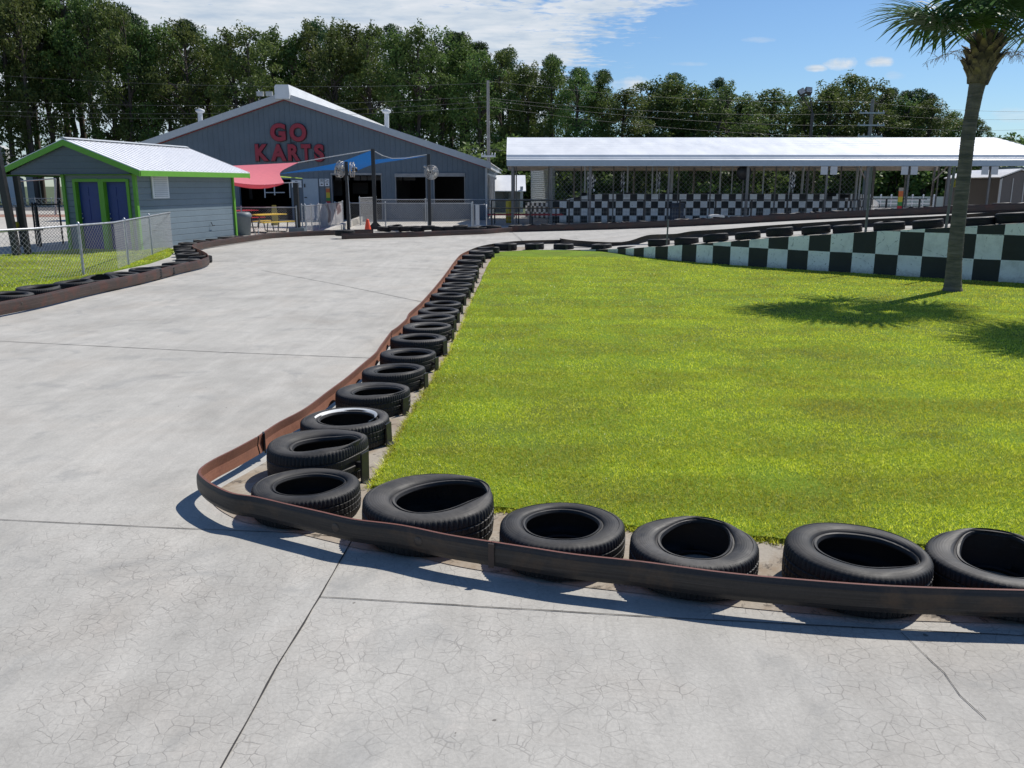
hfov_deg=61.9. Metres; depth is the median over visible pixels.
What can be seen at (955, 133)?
broadleaf tree
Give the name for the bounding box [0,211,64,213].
pavement
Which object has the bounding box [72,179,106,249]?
door
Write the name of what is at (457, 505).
old tyre
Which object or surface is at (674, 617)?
slab joint
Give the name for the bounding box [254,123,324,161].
go karts sign
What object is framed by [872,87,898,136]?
pine tree
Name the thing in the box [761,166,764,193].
fence pole
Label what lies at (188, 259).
old tyre
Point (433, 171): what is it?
post fan
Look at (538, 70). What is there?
broadleaf tree
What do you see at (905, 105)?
broadleaf tree
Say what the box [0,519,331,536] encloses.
slab joint
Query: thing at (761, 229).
guard rail
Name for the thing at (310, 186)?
door
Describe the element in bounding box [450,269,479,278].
old tyre
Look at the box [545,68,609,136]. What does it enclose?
broadleaf tree
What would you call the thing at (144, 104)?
broadleaf tree
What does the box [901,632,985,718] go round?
crack
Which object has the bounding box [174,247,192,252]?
old tyre
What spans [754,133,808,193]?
shrub
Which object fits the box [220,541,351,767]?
slab joint
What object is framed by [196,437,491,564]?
guard rail
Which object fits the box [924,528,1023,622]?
old tyre
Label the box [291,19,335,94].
pine tree
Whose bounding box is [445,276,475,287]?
old tyre
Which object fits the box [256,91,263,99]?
roof floodlight
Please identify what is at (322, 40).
broadleaf tree
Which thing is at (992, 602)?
guard rail
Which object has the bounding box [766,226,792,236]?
old tyre
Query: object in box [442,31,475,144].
pine tree
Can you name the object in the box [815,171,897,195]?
shrub
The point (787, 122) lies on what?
broadleaf tree
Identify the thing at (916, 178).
shrub
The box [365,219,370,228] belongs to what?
traffic cone
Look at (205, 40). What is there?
broadleaf tree
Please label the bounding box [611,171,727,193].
shrub
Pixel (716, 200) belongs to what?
pit railing
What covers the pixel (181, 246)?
old tyre
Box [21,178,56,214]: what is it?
pipe frame
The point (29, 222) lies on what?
car park
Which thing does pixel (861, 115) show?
broadleaf tree
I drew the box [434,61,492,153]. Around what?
broadleaf tree
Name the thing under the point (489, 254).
old tyre
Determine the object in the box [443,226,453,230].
old tyre
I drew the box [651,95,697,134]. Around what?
broadleaf tree
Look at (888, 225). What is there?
old tyre
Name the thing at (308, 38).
broadleaf tree
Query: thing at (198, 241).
old tyre
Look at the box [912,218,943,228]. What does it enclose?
old tyre
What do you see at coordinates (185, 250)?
old tyre
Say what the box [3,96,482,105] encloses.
power line
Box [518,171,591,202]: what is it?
shrub
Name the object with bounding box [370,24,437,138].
broadleaf tree
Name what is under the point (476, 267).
old tyre
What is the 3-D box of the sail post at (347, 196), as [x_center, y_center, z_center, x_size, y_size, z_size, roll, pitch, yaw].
[-7.513,-8.595,38.965,0.150,3.021,0.130,0,13,0]
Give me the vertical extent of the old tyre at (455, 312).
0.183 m
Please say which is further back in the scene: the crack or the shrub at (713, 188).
the shrub at (713, 188)
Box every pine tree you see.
[0,1,47,203]
[32,0,85,136]
[41,0,101,137]
[100,1,153,141]
[112,13,157,133]
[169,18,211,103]
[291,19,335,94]
[371,23,415,110]
[434,31,471,146]
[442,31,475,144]
[462,40,502,151]
[489,47,530,132]
[532,54,568,131]
[564,66,594,136]
[587,70,620,131]
[659,72,691,118]
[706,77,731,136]
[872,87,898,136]
[894,90,917,120]
[909,88,938,131]
[917,92,939,136]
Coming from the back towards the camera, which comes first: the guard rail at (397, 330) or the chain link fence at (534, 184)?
the chain link fence at (534, 184)
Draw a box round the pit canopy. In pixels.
[506,137,1023,224]
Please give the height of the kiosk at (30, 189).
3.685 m
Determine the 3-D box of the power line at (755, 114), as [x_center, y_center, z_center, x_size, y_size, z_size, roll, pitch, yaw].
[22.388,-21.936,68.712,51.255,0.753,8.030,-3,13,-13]
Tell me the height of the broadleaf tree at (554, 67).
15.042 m
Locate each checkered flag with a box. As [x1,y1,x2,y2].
[587,172,595,196]
[620,172,624,197]
[656,172,660,198]
[788,171,796,198]
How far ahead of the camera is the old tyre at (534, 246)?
26.46 m
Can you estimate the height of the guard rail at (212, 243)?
0.205 m
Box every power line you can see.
[0,75,483,86]
[0,107,477,118]
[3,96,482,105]
[9,101,486,113]
[490,100,992,130]
[491,98,1021,119]
[492,81,1008,111]
[494,107,1012,137]
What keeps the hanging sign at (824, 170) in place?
attached to the pit canopy
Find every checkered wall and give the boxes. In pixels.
[525,202,547,218]
[552,194,878,222]
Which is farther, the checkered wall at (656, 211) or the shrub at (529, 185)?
the shrub at (529, 185)
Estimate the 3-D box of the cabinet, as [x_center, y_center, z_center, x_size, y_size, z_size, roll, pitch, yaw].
[8.233,-8.403,42.305,0.772,1.132,0.600,0,13,0]
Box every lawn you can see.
[0,248,173,290]
[372,250,1023,548]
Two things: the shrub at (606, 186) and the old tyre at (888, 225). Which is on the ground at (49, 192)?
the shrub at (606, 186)
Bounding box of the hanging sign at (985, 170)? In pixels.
[981,166,998,174]
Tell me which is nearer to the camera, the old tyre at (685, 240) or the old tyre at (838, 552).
the old tyre at (838, 552)
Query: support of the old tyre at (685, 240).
on the ramp track at (613, 235)
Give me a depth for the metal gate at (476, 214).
40.04 m
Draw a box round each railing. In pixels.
[491,200,569,225]
[526,209,562,223]
[569,199,859,222]
[860,198,926,207]
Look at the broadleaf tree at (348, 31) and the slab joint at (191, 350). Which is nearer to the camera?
the slab joint at (191, 350)
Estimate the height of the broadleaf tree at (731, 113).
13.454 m
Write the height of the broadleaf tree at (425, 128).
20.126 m
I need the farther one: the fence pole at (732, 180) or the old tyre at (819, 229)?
the fence pole at (732, 180)
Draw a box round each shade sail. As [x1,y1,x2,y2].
[234,150,370,188]
[281,151,426,173]
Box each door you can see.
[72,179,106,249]
[100,179,135,249]
[303,179,318,219]
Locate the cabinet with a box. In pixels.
[670,203,685,219]
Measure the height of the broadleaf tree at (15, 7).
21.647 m
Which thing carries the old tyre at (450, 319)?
on the verge
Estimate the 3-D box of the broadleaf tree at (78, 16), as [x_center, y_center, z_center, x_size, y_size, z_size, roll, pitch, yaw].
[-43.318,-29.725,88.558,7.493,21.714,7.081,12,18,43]
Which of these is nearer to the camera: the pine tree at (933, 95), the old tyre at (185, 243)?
the old tyre at (185, 243)
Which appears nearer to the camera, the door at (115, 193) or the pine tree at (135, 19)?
the door at (115, 193)
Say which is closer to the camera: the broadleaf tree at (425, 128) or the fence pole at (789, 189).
the fence pole at (789, 189)
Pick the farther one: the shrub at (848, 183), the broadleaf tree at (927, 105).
the broadleaf tree at (927, 105)
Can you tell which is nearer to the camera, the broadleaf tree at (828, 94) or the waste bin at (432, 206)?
the waste bin at (432, 206)
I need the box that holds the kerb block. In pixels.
[325,216,364,229]
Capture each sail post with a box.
[289,183,305,231]
[345,162,349,228]
[370,149,380,228]
[427,154,431,224]
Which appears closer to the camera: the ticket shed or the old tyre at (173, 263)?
the old tyre at (173, 263)
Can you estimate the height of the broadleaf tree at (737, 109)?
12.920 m
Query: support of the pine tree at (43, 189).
on the ground at (49, 192)
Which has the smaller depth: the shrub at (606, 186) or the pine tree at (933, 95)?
the shrub at (606, 186)
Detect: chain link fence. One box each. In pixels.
[0,212,172,285]
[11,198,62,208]
[236,206,297,232]
[305,201,343,230]
[350,202,470,226]
[359,196,376,224]
[377,198,552,221]
[531,167,856,218]
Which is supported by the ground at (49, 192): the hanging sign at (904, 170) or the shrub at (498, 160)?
the shrub at (498, 160)
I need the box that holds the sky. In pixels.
[0,0,1023,186]
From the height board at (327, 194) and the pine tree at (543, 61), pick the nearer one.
the height board at (327, 194)
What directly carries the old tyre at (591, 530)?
on the verge
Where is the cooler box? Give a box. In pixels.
[708,214,724,217]
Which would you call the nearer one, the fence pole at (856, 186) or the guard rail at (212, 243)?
the guard rail at (212, 243)
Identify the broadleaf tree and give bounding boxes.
[0,0,65,203]
[0,0,89,203]
[0,3,40,158]
[0,3,58,155]
[0,90,28,165]
[10,2,98,137]
[23,0,104,152]
[48,0,120,140]
[56,0,145,141]
[81,1,163,141]
[86,0,137,141]
[111,18,177,142]
[135,16,206,137]
[140,17,232,130]
[149,33,180,132]
[158,30,212,127]
[170,25,238,117]
[202,38,245,113]
[204,19,285,115]
[206,26,262,113]
[238,32,304,104]
[246,23,302,97]
[264,33,332,99]
[267,18,350,103]
[271,29,321,96]
[299,16,378,110]
[303,18,372,116]
[322,18,388,117]
[324,34,409,113]
[339,19,406,129]
[365,40,442,135]
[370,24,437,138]
[380,18,456,146]
[407,39,470,144]
[408,25,471,153]
[430,31,495,152]
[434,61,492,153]
[448,48,520,158]
[466,61,537,151]
[472,44,538,158]
[505,63,557,130]
[507,60,553,136]
[529,52,575,136]
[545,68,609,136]
[548,85,595,136]
[578,69,626,136]
[587,89,637,136]
[596,87,655,136]
[611,75,694,136]
[625,94,665,136]
[637,74,705,136]
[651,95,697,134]
[666,81,724,136]
[666,89,739,136]
[674,80,773,136]
[702,92,756,132]
[716,91,778,135]
[731,100,771,136]
[733,87,796,136]
[770,91,822,136]
[773,94,831,136]
[782,105,836,134]
[784,79,857,136]
[809,69,880,136]
[810,93,845,135]
[822,85,900,135]
[836,77,913,136]
[875,92,937,136]
[881,98,962,136]
[930,107,962,136]
[940,116,963,136]
[975,117,991,136]
[978,127,997,136]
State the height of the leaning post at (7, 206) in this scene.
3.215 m
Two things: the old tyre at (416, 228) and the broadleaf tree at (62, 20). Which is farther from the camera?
the broadleaf tree at (62, 20)
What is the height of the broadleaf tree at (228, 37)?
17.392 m
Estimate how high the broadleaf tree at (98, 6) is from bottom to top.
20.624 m
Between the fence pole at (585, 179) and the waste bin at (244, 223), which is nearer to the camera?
the waste bin at (244, 223)
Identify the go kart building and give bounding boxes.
[139,85,502,219]
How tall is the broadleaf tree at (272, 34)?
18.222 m
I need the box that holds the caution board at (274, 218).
[271,205,277,224]
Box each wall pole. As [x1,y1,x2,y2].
[666,219,668,244]
[864,167,872,231]
[945,167,955,227]
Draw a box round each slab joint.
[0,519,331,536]
[8,341,361,357]
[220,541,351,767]
[331,597,1023,635]
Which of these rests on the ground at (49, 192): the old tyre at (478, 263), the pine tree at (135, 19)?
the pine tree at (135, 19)
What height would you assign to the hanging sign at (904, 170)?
0.394 m
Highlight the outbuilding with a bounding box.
[495,175,525,212]
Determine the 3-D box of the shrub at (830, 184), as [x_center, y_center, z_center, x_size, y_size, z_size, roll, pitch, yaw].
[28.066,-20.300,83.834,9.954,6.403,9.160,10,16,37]
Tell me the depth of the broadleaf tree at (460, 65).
87.38 m
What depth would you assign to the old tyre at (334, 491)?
5.21 m
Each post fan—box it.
[334,161,344,177]
[349,162,357,176]
[424,165,438,179]
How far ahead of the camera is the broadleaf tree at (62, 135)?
107.29 m
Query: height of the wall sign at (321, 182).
0.418 m
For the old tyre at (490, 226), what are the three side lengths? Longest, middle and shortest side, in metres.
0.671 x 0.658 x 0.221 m
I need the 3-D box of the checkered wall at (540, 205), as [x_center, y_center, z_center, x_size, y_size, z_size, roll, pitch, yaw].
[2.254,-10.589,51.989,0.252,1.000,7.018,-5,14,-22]
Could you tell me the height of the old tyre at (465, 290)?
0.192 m
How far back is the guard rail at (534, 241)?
28.17 m
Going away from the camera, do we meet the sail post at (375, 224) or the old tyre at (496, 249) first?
the old tyre at (496, 249)
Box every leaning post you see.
[0,148,20,255]
[12,176,31,254]
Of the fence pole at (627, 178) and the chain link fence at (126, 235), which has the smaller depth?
the chain link fence at (126, 235)
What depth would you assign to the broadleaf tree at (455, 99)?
86.70 m
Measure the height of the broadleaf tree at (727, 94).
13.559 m
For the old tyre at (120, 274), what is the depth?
17.37 m
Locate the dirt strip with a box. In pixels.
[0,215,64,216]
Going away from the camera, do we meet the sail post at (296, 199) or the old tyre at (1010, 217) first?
the old tyre at (1010, 217)
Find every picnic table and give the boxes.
[236,210,264,226]
[251,213,294,232]
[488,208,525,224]
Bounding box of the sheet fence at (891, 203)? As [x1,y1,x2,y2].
[870,194,943,208]
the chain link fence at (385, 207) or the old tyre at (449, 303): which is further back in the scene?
the chain link fence at (385, 207)
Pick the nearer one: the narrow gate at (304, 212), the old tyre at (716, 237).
the old tyre at (716, 237)
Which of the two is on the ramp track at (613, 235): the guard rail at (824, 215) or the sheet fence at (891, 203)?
the guard rail at (824, 215)
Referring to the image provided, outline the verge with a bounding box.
[217,247,1023,623]
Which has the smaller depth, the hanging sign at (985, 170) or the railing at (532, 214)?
the hanging sign at (985, 170)
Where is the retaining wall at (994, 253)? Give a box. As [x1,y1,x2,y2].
[539,223,1023,282]
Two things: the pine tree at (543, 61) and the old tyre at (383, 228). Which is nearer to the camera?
the old tyre at (383, 228)
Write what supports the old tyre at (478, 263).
on the verge
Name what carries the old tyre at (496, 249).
on the verge
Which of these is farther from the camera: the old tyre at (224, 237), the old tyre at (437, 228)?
the old tyre at (437, 228)
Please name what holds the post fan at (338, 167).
attached to the sail post at (347, 196)
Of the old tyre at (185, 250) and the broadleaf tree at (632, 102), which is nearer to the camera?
the old tyre at (185, 250)
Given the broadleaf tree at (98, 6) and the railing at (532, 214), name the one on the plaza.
the railing at (532, 214)
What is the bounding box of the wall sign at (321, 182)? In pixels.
[319,179,323,185]
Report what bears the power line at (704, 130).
attached to the utility pole at (488, 155)
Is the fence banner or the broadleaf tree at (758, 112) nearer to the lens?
the fence banner
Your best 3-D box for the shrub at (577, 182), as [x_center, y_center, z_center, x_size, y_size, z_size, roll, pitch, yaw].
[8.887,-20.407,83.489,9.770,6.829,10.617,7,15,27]
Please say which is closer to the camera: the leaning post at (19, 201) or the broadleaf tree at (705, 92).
the leaning post at (19, 201)
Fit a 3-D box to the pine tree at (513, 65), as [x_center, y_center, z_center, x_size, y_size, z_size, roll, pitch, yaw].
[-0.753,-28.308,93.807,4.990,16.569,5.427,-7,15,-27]
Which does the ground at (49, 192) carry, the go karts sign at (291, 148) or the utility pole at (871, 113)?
the utility pole at (871, 113)
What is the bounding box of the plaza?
[0,215,586,235]
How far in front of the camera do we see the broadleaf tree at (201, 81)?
85.98 m
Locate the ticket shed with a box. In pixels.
[4,137,258,249]
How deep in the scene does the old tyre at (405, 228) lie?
36.93 m
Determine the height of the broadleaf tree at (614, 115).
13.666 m
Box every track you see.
[0,230,1023,767]
[513,212,1023,249]
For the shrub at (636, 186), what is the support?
on the ground at (49, 192)
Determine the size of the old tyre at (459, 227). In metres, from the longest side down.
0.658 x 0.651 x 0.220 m
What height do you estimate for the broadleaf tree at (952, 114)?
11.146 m
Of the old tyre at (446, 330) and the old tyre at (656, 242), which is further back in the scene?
the old tyre at (656, 242)
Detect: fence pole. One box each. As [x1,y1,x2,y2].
[584,166,585,192]
[626,166,628,192]
[651,166,653,193]
[656,166,657,193]
[670,166,673,192]
[719,166,721,193]
[731,166,732,193]
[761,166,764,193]
[788,166,791,192]
[800,166,804,193]
[853,166,858,210]
[856,166,861,209]
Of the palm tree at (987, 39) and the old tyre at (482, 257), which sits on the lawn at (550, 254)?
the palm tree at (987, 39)
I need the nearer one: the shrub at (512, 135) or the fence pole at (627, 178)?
the fence pole at (627, 178)
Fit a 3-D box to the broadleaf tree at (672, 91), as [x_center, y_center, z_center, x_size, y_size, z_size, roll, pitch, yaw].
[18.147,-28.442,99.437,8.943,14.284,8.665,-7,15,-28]
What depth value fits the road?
72.42 m
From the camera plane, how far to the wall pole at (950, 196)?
17.94 m
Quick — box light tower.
[797,87,813,193]
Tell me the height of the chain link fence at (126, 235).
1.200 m
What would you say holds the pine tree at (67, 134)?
on the ground at (49, 192)
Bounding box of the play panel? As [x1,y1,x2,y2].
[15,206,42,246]
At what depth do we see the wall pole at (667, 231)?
22.84 m
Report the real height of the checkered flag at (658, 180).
1.350 m
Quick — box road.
[0,207,63,210]
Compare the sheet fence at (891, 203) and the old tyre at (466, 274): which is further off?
the sheet fence at (891, 203)
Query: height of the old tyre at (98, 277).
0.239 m
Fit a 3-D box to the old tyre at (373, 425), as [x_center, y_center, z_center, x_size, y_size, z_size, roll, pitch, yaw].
[-1.275,0.356,6.714,0.768,0.208,0.692,1,14,10]
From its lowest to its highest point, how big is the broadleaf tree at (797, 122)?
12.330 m
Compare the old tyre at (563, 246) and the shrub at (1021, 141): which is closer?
the old tyre at (563, 246)
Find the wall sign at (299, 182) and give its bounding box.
[292,180,301,186]
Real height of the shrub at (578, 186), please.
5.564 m
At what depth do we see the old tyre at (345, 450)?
5.77 m
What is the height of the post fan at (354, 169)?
0.683 m
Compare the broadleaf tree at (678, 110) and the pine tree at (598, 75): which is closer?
the pine tree at (598, 75)
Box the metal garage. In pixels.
[943,169,1023,205]
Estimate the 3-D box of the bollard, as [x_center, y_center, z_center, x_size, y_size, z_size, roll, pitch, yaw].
[-0.144,-9.335,46.084,0.380,1.234,0.380,0,13,0]
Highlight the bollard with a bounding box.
[506,199,510,222]
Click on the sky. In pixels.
(787, 45)
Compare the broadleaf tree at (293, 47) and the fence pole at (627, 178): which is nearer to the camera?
the fence pole at (627, 178)
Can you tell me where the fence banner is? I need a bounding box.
[320,203,342,226]
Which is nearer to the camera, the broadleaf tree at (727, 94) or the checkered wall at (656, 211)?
the checkered wall at (656, 211)
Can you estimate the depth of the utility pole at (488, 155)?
59.45 m
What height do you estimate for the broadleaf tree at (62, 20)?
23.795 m
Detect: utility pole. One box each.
[481,80,495,161]
[857,99,884,193]
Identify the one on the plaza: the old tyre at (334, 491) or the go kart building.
the go kart building
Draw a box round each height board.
[326,187,329,202]
[897,188,903,208]
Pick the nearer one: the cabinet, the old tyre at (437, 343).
the old tyre at (437, 343)
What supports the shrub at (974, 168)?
on the ground at (49, 192)
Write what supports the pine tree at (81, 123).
on the ground at (49, 192)
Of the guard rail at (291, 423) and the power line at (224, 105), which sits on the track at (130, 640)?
the guard rail at (291, 423)
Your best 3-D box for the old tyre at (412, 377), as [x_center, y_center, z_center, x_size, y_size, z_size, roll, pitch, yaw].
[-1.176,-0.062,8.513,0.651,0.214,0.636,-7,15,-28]
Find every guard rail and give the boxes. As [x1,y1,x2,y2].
[0,257,209,314]
[192,229,372,256]
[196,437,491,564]
[257,331,391,453]
[341,227,511,238]
[391,250,469,337]
[471,240,559,249]
[488,541,1023,616]
[512,203,1023,231]
[560,210,1023,246]
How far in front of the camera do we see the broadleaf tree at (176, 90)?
104.67 m
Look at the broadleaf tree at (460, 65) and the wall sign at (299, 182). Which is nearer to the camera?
the wall sign at (299, 182)
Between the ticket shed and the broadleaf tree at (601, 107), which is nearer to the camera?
the ticket shed
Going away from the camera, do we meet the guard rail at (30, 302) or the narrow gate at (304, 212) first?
the guard rail at (30, 302)
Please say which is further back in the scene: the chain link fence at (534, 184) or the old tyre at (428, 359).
the chain link fence at (534, 184)
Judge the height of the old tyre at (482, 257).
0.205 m
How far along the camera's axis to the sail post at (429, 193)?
38.86 m
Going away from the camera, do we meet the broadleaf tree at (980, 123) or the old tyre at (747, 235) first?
the old tyre at (747, 235)
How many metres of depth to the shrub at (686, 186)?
78.50 m
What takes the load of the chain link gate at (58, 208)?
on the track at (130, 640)
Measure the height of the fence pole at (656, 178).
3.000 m
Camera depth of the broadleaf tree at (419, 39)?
83.99 m
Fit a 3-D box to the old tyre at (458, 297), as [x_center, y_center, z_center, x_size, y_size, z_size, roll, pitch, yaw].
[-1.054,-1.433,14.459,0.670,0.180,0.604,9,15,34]
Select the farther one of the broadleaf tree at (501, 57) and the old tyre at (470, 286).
the broadleaf tree at (501, 57)
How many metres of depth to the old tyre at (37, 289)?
14.87 m
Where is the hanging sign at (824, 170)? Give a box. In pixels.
[820,166,837,174]
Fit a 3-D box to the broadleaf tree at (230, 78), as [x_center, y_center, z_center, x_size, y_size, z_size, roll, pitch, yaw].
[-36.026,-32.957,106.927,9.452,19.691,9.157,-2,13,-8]
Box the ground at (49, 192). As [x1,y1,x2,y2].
[0,187,524,232]
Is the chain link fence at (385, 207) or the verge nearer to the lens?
the verge
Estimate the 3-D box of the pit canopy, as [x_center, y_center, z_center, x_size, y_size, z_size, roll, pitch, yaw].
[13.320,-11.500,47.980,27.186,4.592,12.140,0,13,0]
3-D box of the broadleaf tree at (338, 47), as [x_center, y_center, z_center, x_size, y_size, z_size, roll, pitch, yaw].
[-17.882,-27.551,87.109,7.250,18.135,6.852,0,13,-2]
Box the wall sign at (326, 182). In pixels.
[324,179,329,185]
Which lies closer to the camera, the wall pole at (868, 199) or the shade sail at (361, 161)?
the wall pole at (868, 199)
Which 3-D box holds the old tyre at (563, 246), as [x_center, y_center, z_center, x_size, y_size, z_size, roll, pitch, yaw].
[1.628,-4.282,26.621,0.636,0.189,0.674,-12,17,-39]
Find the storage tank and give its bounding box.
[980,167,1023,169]
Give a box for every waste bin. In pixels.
[236,212,251,234]
[422,204,433,219]
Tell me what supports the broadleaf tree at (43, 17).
on the ground at (49, 192)
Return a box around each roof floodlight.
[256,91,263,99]
[265,91,272,96]
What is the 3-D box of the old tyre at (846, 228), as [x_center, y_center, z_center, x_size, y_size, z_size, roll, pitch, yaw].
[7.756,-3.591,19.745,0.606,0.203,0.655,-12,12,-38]
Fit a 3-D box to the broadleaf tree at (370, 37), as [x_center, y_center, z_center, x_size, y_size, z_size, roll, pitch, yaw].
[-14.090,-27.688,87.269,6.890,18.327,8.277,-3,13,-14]
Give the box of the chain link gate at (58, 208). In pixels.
[31,202,63,245]
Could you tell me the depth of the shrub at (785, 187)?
80.90 m
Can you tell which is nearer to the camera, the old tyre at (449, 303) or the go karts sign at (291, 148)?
the old tyre at (449, 303)
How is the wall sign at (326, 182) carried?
attached to the go kart building
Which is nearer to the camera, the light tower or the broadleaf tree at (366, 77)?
the light tower
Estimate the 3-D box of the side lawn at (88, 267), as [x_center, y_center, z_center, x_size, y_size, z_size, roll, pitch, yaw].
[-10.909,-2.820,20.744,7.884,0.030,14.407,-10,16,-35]
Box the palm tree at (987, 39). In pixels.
[858,0,1023,291]
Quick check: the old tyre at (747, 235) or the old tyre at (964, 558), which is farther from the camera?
the old tyre at (747, 235)
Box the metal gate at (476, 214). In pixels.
[471,202,486,226]
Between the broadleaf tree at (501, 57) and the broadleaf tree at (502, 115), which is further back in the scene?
the broadleaf tree at (502, 115)
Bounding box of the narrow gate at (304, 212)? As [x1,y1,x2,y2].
[301,204,306,230]
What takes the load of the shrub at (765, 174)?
on the ground at (49, 192)
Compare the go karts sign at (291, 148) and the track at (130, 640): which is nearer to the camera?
the track at (130, 640)
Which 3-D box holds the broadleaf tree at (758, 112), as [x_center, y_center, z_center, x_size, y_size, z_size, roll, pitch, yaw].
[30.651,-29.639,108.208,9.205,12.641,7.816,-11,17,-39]
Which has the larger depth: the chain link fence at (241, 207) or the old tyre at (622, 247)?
the chain link fence at (241, 207)
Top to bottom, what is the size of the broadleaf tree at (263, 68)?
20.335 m
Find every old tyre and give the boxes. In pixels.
[0,291,34,301]
[15,284,60,294]
[53,279,93,289]
[81,274,118,281]
[104,272,138,276]
[128,267,161,277]
[150,265,174,274]
[162,261,187,265]
[173,245,191,249]
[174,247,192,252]
[175,249,196,255]
[175,258,199,261]
[176,252,198,258]
[178,242,195,244]
[188,255,211,262]
[193,240,208,242]
[217,236,233,238]
[251,468,360,528]
[266,429,370,483]
[300,407,396,448]
[335,229,354,235]
[335,382,410,416]
[362,363,428,391]
[362,473,493,556]
[377,226,389,231]
[380,348,438,371]
[387,224,402,230]
[390,333,447,355]
[399,226,410,231]
[402,322,453,341]
[410,226,424,231]
[410,314,458,331]
[418,307,461,322]
[421,225,434,229]
[424,300,464,313]
[431,226,443,230]
[431,292,466,305]
[437,287,470,298]
[441,282,475,292]
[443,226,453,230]
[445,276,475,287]
[448,273,478,282]
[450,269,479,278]
[453,225,467,229]
[453,265,478,271]
[457,259,482,267]
[462,254,486,262]
[466,227,478,229]
[469,250,494,258]
[477,247,499,253]
[486,225,501,228]
[494,243,516,250]
[499,502,624,580]
[525,242,543,249]
[553,243,573,249]
[591,243,611,248]
[617,246,634,248]
[629,516,758,600]
[648,239,669,246]
[674,237,698,245]
[703,233,728,242]
[735,231,760,239]
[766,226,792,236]
[782,522,933,618]
[801,225,830,234]
[832,223,861,233]
[840,194,849,197]
[873,221,904,230]
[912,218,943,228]
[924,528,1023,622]
[966,216,995,225]
[995,212,1023,223]
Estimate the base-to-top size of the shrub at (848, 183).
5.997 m
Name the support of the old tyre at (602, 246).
on the track at (130, 640)
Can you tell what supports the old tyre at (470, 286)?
on the verge
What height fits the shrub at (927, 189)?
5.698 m
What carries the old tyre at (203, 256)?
on the track at (130, 640)
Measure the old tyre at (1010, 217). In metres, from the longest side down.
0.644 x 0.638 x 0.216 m
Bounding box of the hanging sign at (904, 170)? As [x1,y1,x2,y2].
[901,166,917,174]
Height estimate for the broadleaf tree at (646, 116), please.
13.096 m
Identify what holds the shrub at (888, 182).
on the ground at (49, 192)
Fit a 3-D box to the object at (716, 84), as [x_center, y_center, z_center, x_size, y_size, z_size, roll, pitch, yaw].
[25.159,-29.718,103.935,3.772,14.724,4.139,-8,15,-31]
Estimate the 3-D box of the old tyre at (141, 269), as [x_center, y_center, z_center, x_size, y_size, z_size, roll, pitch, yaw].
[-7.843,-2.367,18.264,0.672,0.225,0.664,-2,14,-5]
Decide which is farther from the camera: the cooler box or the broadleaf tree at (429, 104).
the broadleaf tree at (429, 104)
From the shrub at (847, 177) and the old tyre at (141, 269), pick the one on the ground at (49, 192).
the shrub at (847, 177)
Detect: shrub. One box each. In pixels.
[458,140,530,206]
[482,133,536,202]
[503,156,561,206]
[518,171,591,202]
[532,171,616,202]
[556,171,622,194]
[556,171,643,199]
[579,171,653,194]
[579,171,663,193]
[600,171,682,193]
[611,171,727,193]
[637,171,731,193]
[666,171,764,193]
[681,171,788,193]
[700,136,792,193]
[741,171,788,193]
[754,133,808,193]
[761,171,839,193]
[764,171,834,193]
[787,171,843,193]
[810,172,863,191]
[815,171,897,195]
[818,171,892,195]
[832,171,931,195]
[835,175,917,195]
[871,168,955,196]
[887,166,978,196]
[891,166,956,196]
[997,132,1023,166]
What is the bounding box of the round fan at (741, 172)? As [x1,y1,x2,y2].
[736,166,751,179]
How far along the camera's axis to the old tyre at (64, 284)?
15.68 m
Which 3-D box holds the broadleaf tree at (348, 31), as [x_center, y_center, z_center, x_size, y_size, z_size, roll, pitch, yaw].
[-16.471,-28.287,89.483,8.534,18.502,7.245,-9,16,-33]
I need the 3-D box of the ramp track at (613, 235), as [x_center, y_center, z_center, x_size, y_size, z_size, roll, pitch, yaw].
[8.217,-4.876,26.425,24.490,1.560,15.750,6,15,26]
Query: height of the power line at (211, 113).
0.840 m
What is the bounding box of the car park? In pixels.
[0,217,65,228]
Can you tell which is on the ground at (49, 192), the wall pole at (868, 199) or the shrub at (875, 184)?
the shrub at (875, 184)
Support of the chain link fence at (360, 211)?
on the plaza
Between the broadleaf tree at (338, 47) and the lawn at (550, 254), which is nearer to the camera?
the lawn at (550, 254)

